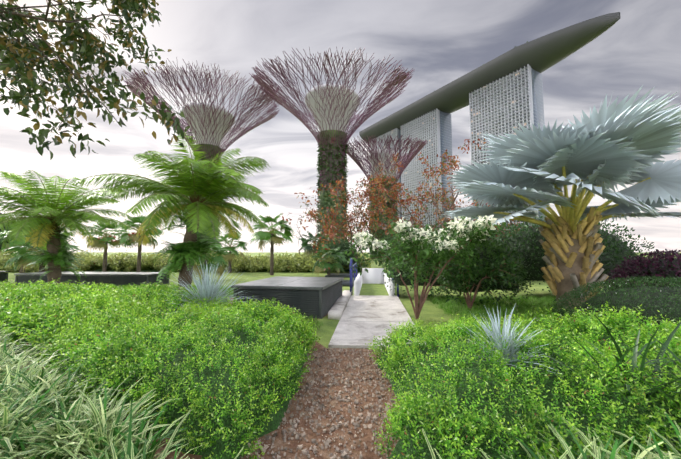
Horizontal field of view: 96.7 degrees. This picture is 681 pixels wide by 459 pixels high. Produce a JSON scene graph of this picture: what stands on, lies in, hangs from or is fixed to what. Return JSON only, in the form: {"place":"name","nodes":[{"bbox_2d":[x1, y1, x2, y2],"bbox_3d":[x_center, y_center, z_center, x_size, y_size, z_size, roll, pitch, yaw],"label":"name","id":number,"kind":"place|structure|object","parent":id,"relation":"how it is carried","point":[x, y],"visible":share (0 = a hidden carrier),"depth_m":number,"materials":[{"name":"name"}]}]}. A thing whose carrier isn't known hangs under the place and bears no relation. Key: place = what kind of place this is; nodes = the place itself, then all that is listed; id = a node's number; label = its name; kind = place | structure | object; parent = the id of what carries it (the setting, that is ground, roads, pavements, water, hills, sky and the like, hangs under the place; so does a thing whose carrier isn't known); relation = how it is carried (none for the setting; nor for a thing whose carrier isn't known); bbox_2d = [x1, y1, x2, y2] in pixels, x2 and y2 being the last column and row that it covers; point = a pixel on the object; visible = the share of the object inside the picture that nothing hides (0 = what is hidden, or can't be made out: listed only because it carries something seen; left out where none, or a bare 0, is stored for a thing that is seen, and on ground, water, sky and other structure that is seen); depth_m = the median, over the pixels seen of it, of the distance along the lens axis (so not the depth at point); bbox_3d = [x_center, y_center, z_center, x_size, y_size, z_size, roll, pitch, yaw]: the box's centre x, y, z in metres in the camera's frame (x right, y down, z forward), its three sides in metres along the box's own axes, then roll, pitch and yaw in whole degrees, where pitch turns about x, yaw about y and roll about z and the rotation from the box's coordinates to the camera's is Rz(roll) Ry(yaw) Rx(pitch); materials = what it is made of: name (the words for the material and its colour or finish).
{"place":"outdoors","nodes":[
{"label":"outdoors","id":0,"kind":"place"},
{"bbox_2d":[0,0,193,159],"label":"overhanging branch","id":1,"kind":"object","parent":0,"point":[17,54],"visible":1,"depth_m":5.46,"materials":[{"name":"green plant"}]},
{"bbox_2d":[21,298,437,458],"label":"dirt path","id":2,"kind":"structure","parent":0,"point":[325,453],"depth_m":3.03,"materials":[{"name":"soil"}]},
{"bbox_2d":[0,324,243,458],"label":"liriope grass","id":3,"kind":"structure","parent":2,"relation":"on","point":[40,416],"depth_m":2.39,"materials":[{"name":"green plant"}]},
{"bbox_2d":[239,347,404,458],"bbox_3d":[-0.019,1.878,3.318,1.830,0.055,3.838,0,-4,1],"label":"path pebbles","id":4,"kind":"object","parent":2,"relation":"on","point":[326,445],"visible":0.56,"depth_m":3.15,"materials":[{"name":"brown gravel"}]},
{"bbox_2d":[0,252,680,348],"bbox_3d":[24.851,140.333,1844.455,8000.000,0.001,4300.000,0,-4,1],"label":"ground","id":5,"kind":"structure","parent":0,"point":[430,311],"depth_m":12.40,"materials":[{"name":"green plant"}]},
{"bbox_2d":[0,271,9,281],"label":"planter wall","id":6,"kind":"structure","parent":5,"relation":"on","point":[3,276],"depth_m":16.92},
{"bbox_2d":[0,222,36,272],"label":"fan palm","id":7,"kind":"object","parent":5,"relation":"on","point":[10,244],"visible":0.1,"depth_m":21.33,"materials":[{"name":"green plant"}]},
{"bbox_2d":[0,213,69,253],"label":"dark trees","id":8,"kind":"object","parent":5,"relation":"on","point":[6,235],"visible":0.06,"depth_m":29.14,"materials":[{"name":"green plant"}]},
{"bbox_2d":[2,232,82,271],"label":"fan palm","id":9,"kind":"object","parent":5,"relation":"on","point":[24,256],"visible":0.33,"depth_m":16.79,"materials":[{"name":"green plant"}]},
{"bbox_2d":[0,170,132,284],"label":"date palm","id":10,"kind":"object","parent":5,"relation":"on","point":[46,229],"visible":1,"depth_m":12.35,"materials":[{"name":"green plant"}]},
{"bbox_2d":[14,272,169,286],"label":"planter wall","id":11,"kind":"structure","parent":5,"relation":"on","point":[123,278],"depth_m":14.81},
{"bbox_2d":[86,223,128,271],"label":"fan palm","id":12,"kind":"object","parent":5,"relation":"on","point":[101,244],"visible":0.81,"depth_m":23.99,"materials":[{"name":"green plant"}]},
{"bbox_2d":[114,215,163,271],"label":"fan palm","id":13,"kind":"object","parent":5,"relation":"on","point":[129,239],"visible":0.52,"depth_m":21.88,"materials":[{"name":"green plant"}]},
{"bbox_2d":[0,278,319,458],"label":"hedge shrub","id":14,"kind":"object","parent":5,"relation":"on","point":[230,374],"visible":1,"depth_m":3.61,"materials":[{"name":"green plant"}]},
{"bbox_2d":[76,132,268,295],"bbox_3d":[-5.053,-0.183,9.986,5.216,5.258,6.313,1,-4,-16],"label":"date palm","id":15,"kind":"object","parent":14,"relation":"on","point":[213,186],"visible":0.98,"depth_m":9.39,"materials":[{"name":"green plant"}]},
{"bbox_2d":[162,258,255,314],"bbox_3d":[-2.848,1.193,6.546,2.064,1.260,2.089,3,-5,-33],"label":"spiky plant","id":16,"kind":"object","parent":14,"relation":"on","point":[206,288],"visible":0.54,"depth_m":6.40,"materials":[{"name":"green plant"}]},
{"bbox_2d":[22,283,323,331],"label":"lawn tufts","id":17,"kind":"object","parent":5,"relation":"on","point":[230,288],"visible":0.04,"depth_m":12.74,"materials":[{"name":"green plant"}]},
{"bbox_2d":[0,250,373,272],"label":"hedge","id":18,"kind":"object","parent":5,"relation":"on","point":[295,263],"visible":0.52,"depth_m":25.02,"materials":[{"name":"green plant"}]},
{"bbox_2d":[123,58,279,241],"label":"supertree","id":19,"kind":"object","parent":5,"relation":"on","point":[211,124],"visible":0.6,"depth_m":75.94,"materials":[{"name":"purple metal"}]},
{"bbox_2d":[178,238,231,280],"bbox_3d":[-8.028,1.786,17.964,2.977,2.736,2.848,0,-4,1],"label":"fern","id":20,"kind":"object","parent":5,"relation":"on","point":[214,260],"visible":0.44,"depth_m":17.86,"materials":[{"name":"green plant"}]},
{"bbox_2d":[215,233,248,272],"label":"fan palm","id":21,"kind":"object","parent":5,"relation":"on","point":[241,244],"visible":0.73,"depth_m":23.69,"materials":[{"name":"green plant"}]},
{"bbox_2d":[249,212,294,274],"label":"fan palm","id":22,"kind":"object","parent":5,"relation":"on","point":[261,236],"visible":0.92,"depth_m":21.83,"materials":[{"name":"green plant"}]},
{"bbox_2d":[231,276,343,318],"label":"stone platform","id":23,"kind":"structure","parent":5,"relation":"on","point":[318,297],"depth_m":7.89,"materials":[{"name":"grey stone"}]},
{"bbox_2d":[298,230,328,255],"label":"fan palm","id":24,"kind":"object","parent":5,"relation":"on","point":[308,249],"visible":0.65,"depth_m":26.56,"materials":[{"name":"green plant"}]},
{"bbox_2d":[292,184,345,253],"bbox_3d":[-2.439,-0.585,34.780,8.848,9.725,6.578,0,-4,1],"label":"bare tree","id":25,"kind":"object","parent":5,"relation":"on","point":[320,226],"visible":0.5,"depth_m":34.58,"materials":[{"name":"brown plant"}]},
{"bbox_2d":[310,242,346,275],"bbox_3d":[-0.699,2.038,20.388,2.688,2.538,2.689,0,-4,1],"label":"shrub","id":26,"kind":"object","parent":5,"relation":"on","point":[327,264],"visible":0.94,"depth_m":19.98,"materials":[{"name":"green plant"}]},
{"bbox_2d":[249,47,413,256],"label":"supertree","id":27,"kind":"object","parent":5,"relation":"on","point":[331,107],"visible":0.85,"depth_m":67.51,"materials":[{"name":"purple metal"}]},
{"bbox_2d":[281,172,388,270],"bbox_3d":[-0.087,-0.247,17.413,4.247,6.412,6.421,-3,-5,36],"label":"red leaf tree","id":28,"kind":"object","parent":5,"relation":"on","point":[327,210],"visible":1,"depth_m":17.27,"materials":[{"name":"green plant"}]},
{"bbox_2d":[306,206,365,253],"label":"red leaf tree","id":29,"kind":"object","parent":5,"relation":"on","point":[314,217],"visible":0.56,"depth_m":33.40,"materials":[{"name":"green plant"}]},
{"bbox_2d":[328,290,350,319],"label":"path kerb","id":30,"kind":"structure","parent":5,"relation":"on","point":[336,310],"depth_m":8.24,"materials":[{"name":"concrete"}]},
{"bbox_2d":[323,238,358,272],"bbox_3d":[0.065,2.126,24.380,3.032,2.905,3.136,0,-4,1],"label":"round bush","id":31,"kind":"object","parent":5,"relation":"on","point":[342,244],"visible":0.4,"depth_m":23.56,"materials":[{"name":"green plant"}]},
{"bbox_2d":[325,273,357,277],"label":"wall","id":32,"kind":"structure","parent":5,"relation":"on","point":[345,275],"depth_m":19.90,"materials":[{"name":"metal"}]},
{"bbox_2d":[342,280,353,286],"bbox_3d":[-0.447,2.776,15.796,2.600,0.120,2.200,-1,-4,9],"label":"flat hatch","id":33,"kind":"object","parent":5,"relation":"on","point":[345,282],"depth_m":14.80,"materials":[{"name":"metal"}]},
{"bbox_2d":[323,174,394,252],"bbox_3d":[2.045,-0.555,31.258,9.173,9.103,5.735,4,-6,-39],"label":"red leaf tree","id":34,"kind":"object","parent":5,"relation":"on","point":[355,206],"visible":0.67,"depth_m":30.52,"materials":[{"name":"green plant"}]},
{"bbox_2d":[354,268,394,295],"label":"stairwell walls","id":35,"kind":"structure","parent":5,"relation":"on","point":[373,276],"depth_m":15.86,"materials":[{"name":"white paint"}]},
{"bbox_2d":[350,258,398,296],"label":"blue stair rails","id":36,"kind":"object","parent":5,"relation":"on","point":[351,277],"visible":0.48,"depth_m":11.36,"materials":[{"name":"blue metal"}]},
{"bbox_2d":[347,134,427,258],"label":"supertree","id":37,"kind":"object","parent":5,"relation":"on","point":[384,156],"visible":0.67,"depth_m":72.20,"materials":[{"name":"purple metal"}]},
{"bbox_2d":[339,153,458,242],"bbox_3d":[7.046,-1.749,31.329,12.788,12.638,8.947,3,-5,-32],"label":"red leaf tree","id":38,"kind":"object","parent":5,"relation":"on","point":[380,198],"visible":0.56,"depth_m":30.23,"materials":[{"name":"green plant"}]},
{"bbox_2d":[382,242,456,297],"bbox_3d":[3.061,1.331,11.341,2.814,2.464,2.336,-2,-5,22],"label":"green shrub","id":39,"kind":"object","parent":5,"relation":"on","point":[397,280],"visible":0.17,"depth_m":10.75,"materials":[{"name":"green plant"}]},
{"bbox_2d":[340,215,505,318],"bbox_3d":[2.057,0.899,7.657,4.154,2.666,3.200,0,-4,1],"label":"white flower shrub","id":40,"kind":"object","parent":5,"relation":"on","point":[426,245],"visible":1,"depth_m":7.34,"materials":[{"name":"green plant"}]},
{"bbox_2d":[391,150,493,230],"bbox_3d":[12.200,-2.006,28.102,10.445,11.543,11.758,3,-5,-34],"label":"red leaf tree","id":41,"kind":"object","parent":5,"relation":"on","point":[441,170],"visible":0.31,"depth_m":28.93,"materials":[{"name":"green plant"}]},
{"bbox_2d":[377,219,537,272],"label":"shrubs","id":42,"kind":"object","parent":5,"relation":"on","point":[442,227],"visible":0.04,"depth_m":18.52,"materials":[{"name":"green plant"}]},
{"bbox_2d":[408,174,515,228],"bbox_3d":[10.527,-0.332,27.566,9.160,8.126,9.660,0,-4,1],"label":"red leaf tree","id":43,"kind":"object","parent":5,"relation":"on","point":[434,203],"visible":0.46,"depth_m":26.50,"materials":[{"name":"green plant"}]},
{"bbox_2d":[428,238,532,310],"bbox_3d":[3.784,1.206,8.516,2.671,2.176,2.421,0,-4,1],"label":"leafy shrub","id":44,"kind":"object","parent":5,"relation":"on","point":[465,274],"visible":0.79,"depth_m":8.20,"materials":[{"name":"green plant"}]},
{"bbox_2d":[438,138,523,230],"bbox_3d":[8.767,-1.168,21.630,5.436,8.895,6.767,0,-4,1],"label":"red leaf tree","id":45,"kind":"object","parent":5,"relation":"on","point":[456,165],"visible":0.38,"depth_m":20.88,"materials":[{"name":"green plant"}]},
{"bbox_2d":[427,293,587,340],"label":"plants","id":46,"kind":"object","parent":5,"relation":"on","point":[480,311],"visible":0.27,"depth_m":8.69,"materials":[{"name":"green plant"}]},
{"bbox_2d":[461,303,557,376],"bbox_3d":[1.675,1.137,3.262,1.094,0.732,1.227,-1,-5,19],"label":"spiky plant","id":47,"kind":"object","parent":5,"relation":"on","point":[505,334],"visible":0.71,"depth_m":3.20,"materials":[{"name":"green plant"}]},
{"bbox_2d":[365,301,680,458],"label":"hedge shrub","id":48,"kind":"object","parent":5,"relation":"on","point":[452,397],"visible":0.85,"depth_m":2.58,"materials":[{"name":"green plant"}]},
{"bbox_2d":[532,314,680,408],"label":"spider lily","id":49,"kind":"object","parent":48,"relation":"on","point":[637,353],"visible":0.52,"depth_m":2.67,"materials":[{"name":"green plant"}]},
{"bbox_2d":[442,84,680,311],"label":"bismarck palm","id":50,"kind":"object","parent":5,"relation":"on","point":[621,143],"visible":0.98,"depth_m":7.56,"materials":[{"name":"teal plant"}]},
{"bbox_2d":[489,216,656,294],"bbox_3d":[8.587,0.964,11.737,6.897,3.290,3.168,0,-4,1],"label":"green shrub","id":51,"kind":"object","parent":5,"relation":"on","point":[617,249],"visible":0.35,"depth_m":11.21,"materials":[{"name":"green plant"}]},
{"bbox_2d":[551,275,680,335],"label":"clipped bush","id":52,"kind":"object","parent":5,"relation":"on","point":[663,300],"visible":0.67,"depth_m":5.56,"materials":[{"name":"green plant"}]},
{"bbox_2d":[604,248,680,290],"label":"purple shrub","id":53,"kind":"object","parent":5,"relation":"on","point":[667,264],"visible":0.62,"depth_m":8.22,"materials":[{"name":"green plant"}]},
{"bbox_2d":[0,0,680,251],"label":"sky","id":54,"kind":"structure","parent":0,"point":[442,41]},
{"bbox_2d":[328,295,425,348],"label":"concrete path","id":55,"kind":"structure","parent":0,"point":[364,319],"depth_m":7.09,"materials":[{"name":"grey concrete"}]},
{"bbox_2d":[359,12,619,250],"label":"hotel building","id":56,"kind":"structure","parent":0,"point":[502,94],"depth_m":329.26,"materials":[{"name":"grey concrete"}]},
{"bbox_2d":[422,413,680,458],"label":"liriope grass","id":57,"kind":"structure","parent":0,"point":[601,453],"depth_m":1.92,"materials":[{"name":"green plant"}]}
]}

